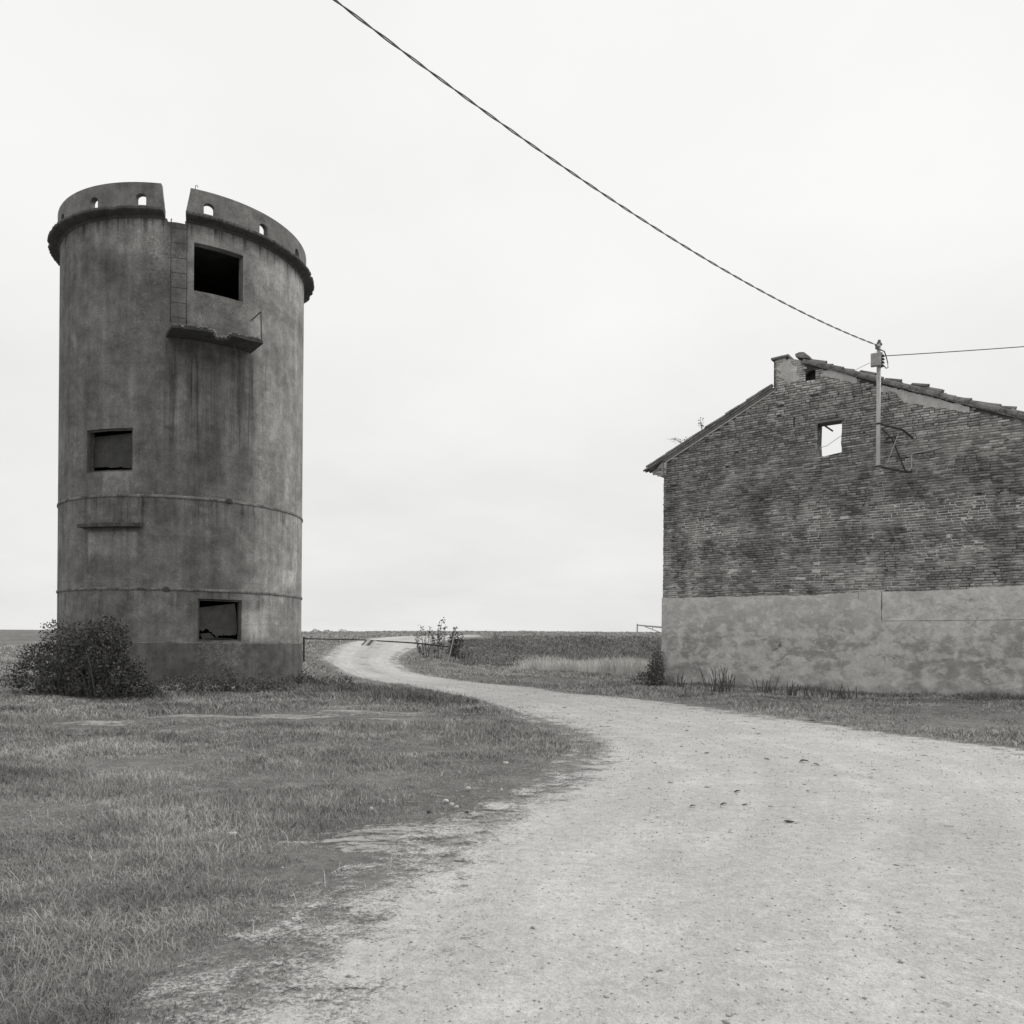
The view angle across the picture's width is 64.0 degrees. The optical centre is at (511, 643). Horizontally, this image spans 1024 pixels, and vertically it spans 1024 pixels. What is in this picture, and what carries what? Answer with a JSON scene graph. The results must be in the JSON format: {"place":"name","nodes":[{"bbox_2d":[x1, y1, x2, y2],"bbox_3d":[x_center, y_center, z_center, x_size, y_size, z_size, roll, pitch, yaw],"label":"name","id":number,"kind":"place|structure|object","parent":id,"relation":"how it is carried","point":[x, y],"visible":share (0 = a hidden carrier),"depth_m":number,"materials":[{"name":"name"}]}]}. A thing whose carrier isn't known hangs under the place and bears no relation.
{"place":"outdoors","nodes":[
{"label":"outdoors","id":0,"kind":"place"},
{"bbox_2d":[0,630,1023,1023],"bbox_3d":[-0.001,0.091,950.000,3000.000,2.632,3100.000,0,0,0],"label":"ground","id":1,"kind":"structure","parent":0,"point":[340,846],"depth_m":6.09,"materials":[{"name":"plant"}]},
{"bbox_2d":[0,613,166,699],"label":"bramble thicket","id":2,"kind":"object","parent":1,"relation":"on","point":[110,679],"visible":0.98,"depth_m":18.26,"materials":[{"name":"black plant"}]},
{"bbox_2d":[121,675,164,694],"bbox_3d":[-8.498,0.964,18.761,1.126,0.550,0.834,0,0,0],"label":"bramble","id":3,"kind":"object","parent":1,"relation":"on","point":[150,685],"visible":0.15,"depth_m":18.80,"materials":[{"name":"grey plant"}]},
{"bbox_2d":[47,182,313,684],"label":"concrete tower","id":4,"kind":"structure","parent":1,"relation":"on","point":[180,451],"depth_m":23.58,"materials":[{"name":"concrete"}]},
{"bbox_2d":[88,429,132,472],"bbox_3d":[-11.437,-5.493,23.327,1.485,1.210,0.126,0,0,13],"label":"window frame","id":5,"kind":"structure","parent":4,"relation":"in","point":[96,431],"depth_m":23.39,"materials":[{"name":"concrete"}]},
{"bbox_2d":[198,599,240,640],"bbox_3d":[-8.546,-0.687,23.938,1.242,1.214,0.103,0,0,-37],"label":"window frame","id":6,"kind":"structure","parent":4,"relation":"in","point":[239,621],"depth_m":24.04,"materials":[{"name":"concrete"}]},
{"bbox_2d":[161,670,225,694],"bbox_3d":[-7.585,0.940,19.469,1.655,0.643,0.797,0,0,0],"label":"bramble","id":7,"kind":"object","parent":1,"relation":"on","point":[202,688],"visible":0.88,"depth_m":19.38,"materials":[{"name":"grey plant"}]},
{"bbox_2d":[187,664,257,692],"bbox_3d":[-7.221,0.881,20.468,1.751,0.761,0.806,0,0,-6],"label":"bramble","id":8,"kind":"object","parent":1,"relation":"on","point":[232,683],"visible":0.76,"depth_m":20.39,"materials":[{"name":"grey plant"}]},
{"bbox_2d":[234,670,290,691],"bbox_3d":[-6.482,0.986,21.266,1.508,0.633,0.858,0,0,0],"label":"bramble","id":9,"kind":"object","parent":1,"relation":"on","point":[272,687],"visible":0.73,"depth_m":21.18,"materials":[{"name":"grey plant"}]},
{"bbox_2d":[270,668,325,686],"bbox_3d":[-6.015,0.978,23.268,1.598,0.599,0.892,0,0,0],"label":"bramble","id":10,"kind":"object","parent":1,"relation":"on","point":[299,679],"visible":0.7,"depth_m":23.15,"materials":[{"name":"grey plant"}]},
{"bbox_2d":[312,673,368,686],"bbox_3d":[-4.703,1.050,22.643,1.752,0.496,0.826,0,0,0],"label":"bramble","id":11,"kind":"object","parent":1,"relation":"on","point":[342,681],"visible":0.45,"depth_m":22.56,"materials":[{"name":"grey plant"}]},
{"bbox_2d":[303,637,447,661],"bbox_3d":[-6.517,0.383,40.020,7.565,1.386,0.248,0,0,-32],"label":"road barrier","id":12,"kind":"object","parent":1,"relation":"on","point":[368,642],"visible":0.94,"depth_m":39.74,"materials":[{"name":"metal"}]},
{"bbox_2d":[415,625,435,657],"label":"dry shrub","id":13,"kind":"object","parent":1,"relation":"on","point":[419,648],"visible":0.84,"depth_m":43.36,"materials":[{"name":"grey plant"}]},
{"bbox_2d":[430,617,447,658],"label":"dry shrub","id":14,"kind":"object","parent":1,"relation":"on","point":[439,639],"visible":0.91,"depth_m":43.57,"materials":[{"name":"grey plant"}]},
{"bbox_2d":[448,627,457,661],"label":"leaning stake","id":15,"kind":"object","parent":1,"relation":"on","point":[452,643],"visible":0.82,"depth_m":41.59,"materials":[{"name":"wood"}]},
{"bbox_2d":[447,626,463,656],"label":"dry shrub","id":16,"kind":"object","parent":1,"relation":"on","point":[455,645],"visible":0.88,"depth_m":44.81,"materials":[{"name":"grey plant"}]},
{"bbox_2d":[10,674,1023,707],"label":"rank grass","id":17,"kind":"structure","parent":1,"relation":"on","point":[422,693],"depth_m":20.67,"materials":[{"name":"plant"}]},
{"bbox_2d":[444,634,660,666],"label":"crop field","id":18,"kind":"structure","parent":1,"relation":"on","point":[546,648],"depth_m":47.62,"materials":[{"name":"plant"}]},
{"bbox_2d":[512,653,658,674],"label":"dry reeds","id":19,"kind":"object","parent":1,"relation":"on","point":[628,666],"visible":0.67,"depth_m":35.92,"materials":[{"name":"grey plant"}]},
{"bbox_2d":[627,645,667,686],"bbox_3d":[4.329,0.740,26.165,1.286,1.407,1.602,0,0,0],"label":"corner shrub","id":20,"kind":"object","parent":1,"relation":"on","point":[655,667],"visible":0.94,"depth_m":26.07,"materials":[{"name":"grey plant"}]},
{"bbox_2d":[637,624,661,632],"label":"field gate","id":21,"kind":"structure","parent":1,"relation":"on","point":[646,626],"depth_m":53.96,"materials":[{"name":"metal"}]},
{"bbox_2d":[667,673,691,688],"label":"weed clump","id":22,"kind":"object","parent":1,"relation":"on","point":[679,685],"visible":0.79,"depth_m":24.16,"materials":[{"name":"grey plant"}]},
{"bbox_2d":[698,666,727,691],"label":"weed clump","id":23,"kind":"object","parent":1,"relation":"on","point":[714,688],"visible":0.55,"depth_m":22.44,"materials":[{"name":"grey plant"}]},
{"bbox_2d":[709,663,735,692],"bbox_3d":[5.693,0.923,22.130,0.733,0.878,0.282,0,0,20],"label":"weed clump","id":24,"kind":"object","parent":1,"relation":"on","point":[725,682],"visible":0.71,"depth_m":22.07,"materials":[{"name":"grey plant"}]},
{"bbox_2d":[749,674,779,693],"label":"weed clump","id":25,"kind":"object","parent":1,"relation":"on","point":[769,689],"visible":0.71,"depth_m":21.68,"materials":[{"name":"grey plant"}]},
{"bbox_2d":[781,681,797,696],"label":"weed clump","id":26,"kind":"object","parent":1,"relation":"on","point":[789,692],"visible":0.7,"depth_m":21.04,"materials":[{"name":"grey plant"}]},
{"bbox_2d":[796,683,818,697],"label":"weed clump","id":27,"kind":"object","parent":1,"relation":"on","point":[806,688],"visible":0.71,"depth_m":20.59,"materials":[{"name":"grey plant"}]},
{"bbox_2d":[820,681,842,699],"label":"weed clump","id":28,"kind":"object","parent":1,"relation":"on","point":[839,693],"visible":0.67,"depth_m":20.40,"materials":[{"name":"grey plant"}]},
{"bbox_2d":[643,352,1023,697],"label":"brick house","id":29,"kind":"structure","parent":1,"relation":"on","point":[791,553],"depth_m":23.39,"materials":[{"name":"brick"}]},
{"bbox_2d":[871,340,941,472],"bbox_3d":[10.679,-6.466,22.414,1.825,3.641,0.749,0,0,8],"label":"service mast","id":30,"kind":"object","parent":29,"relation":"attached to","point":[877,359],"visible":1,"depth_m":22.29,"materials":[{"name":"metal"}]},
{"bbox_2d":[333,0,875,344],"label":"overhead cable","id":31,"kind":"object","parent":30,"relation":"attached to","point":[485,111],"visible":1,"depth_m":13.59,"materials":[{"name":"rubber"}]},
{"bbox_2d":[884,346,1023,355],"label":"overhead wire","id":32,"kind":"object","parent":30,"relation":"attached to","point":[954,351],"visible":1,"depth_m":21.99,"materials":[{"name":"metal"}]},
{"bbox_2d":[834,686,856,699],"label":"weed clump","id":33,"kind":"object","parent":1,"relation":"on","point":[843,696],"visible":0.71,"depth_m":20.10,"materials":[{"name":"grey plant"}]},
{"bbox_2d":[0,0,1023,631],"label":"sky","id":34,"kind":"structure","parent":0,"point":[498,354],"materials":[{"name":"white"}]},
{"bbox_2d":[131,635,1023,1023],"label":"gravel road","id":35,"kind":"structure","parent":0,"point":[697,907],"depth_m":4.26,"materials":[{"name":"grey gravel"}]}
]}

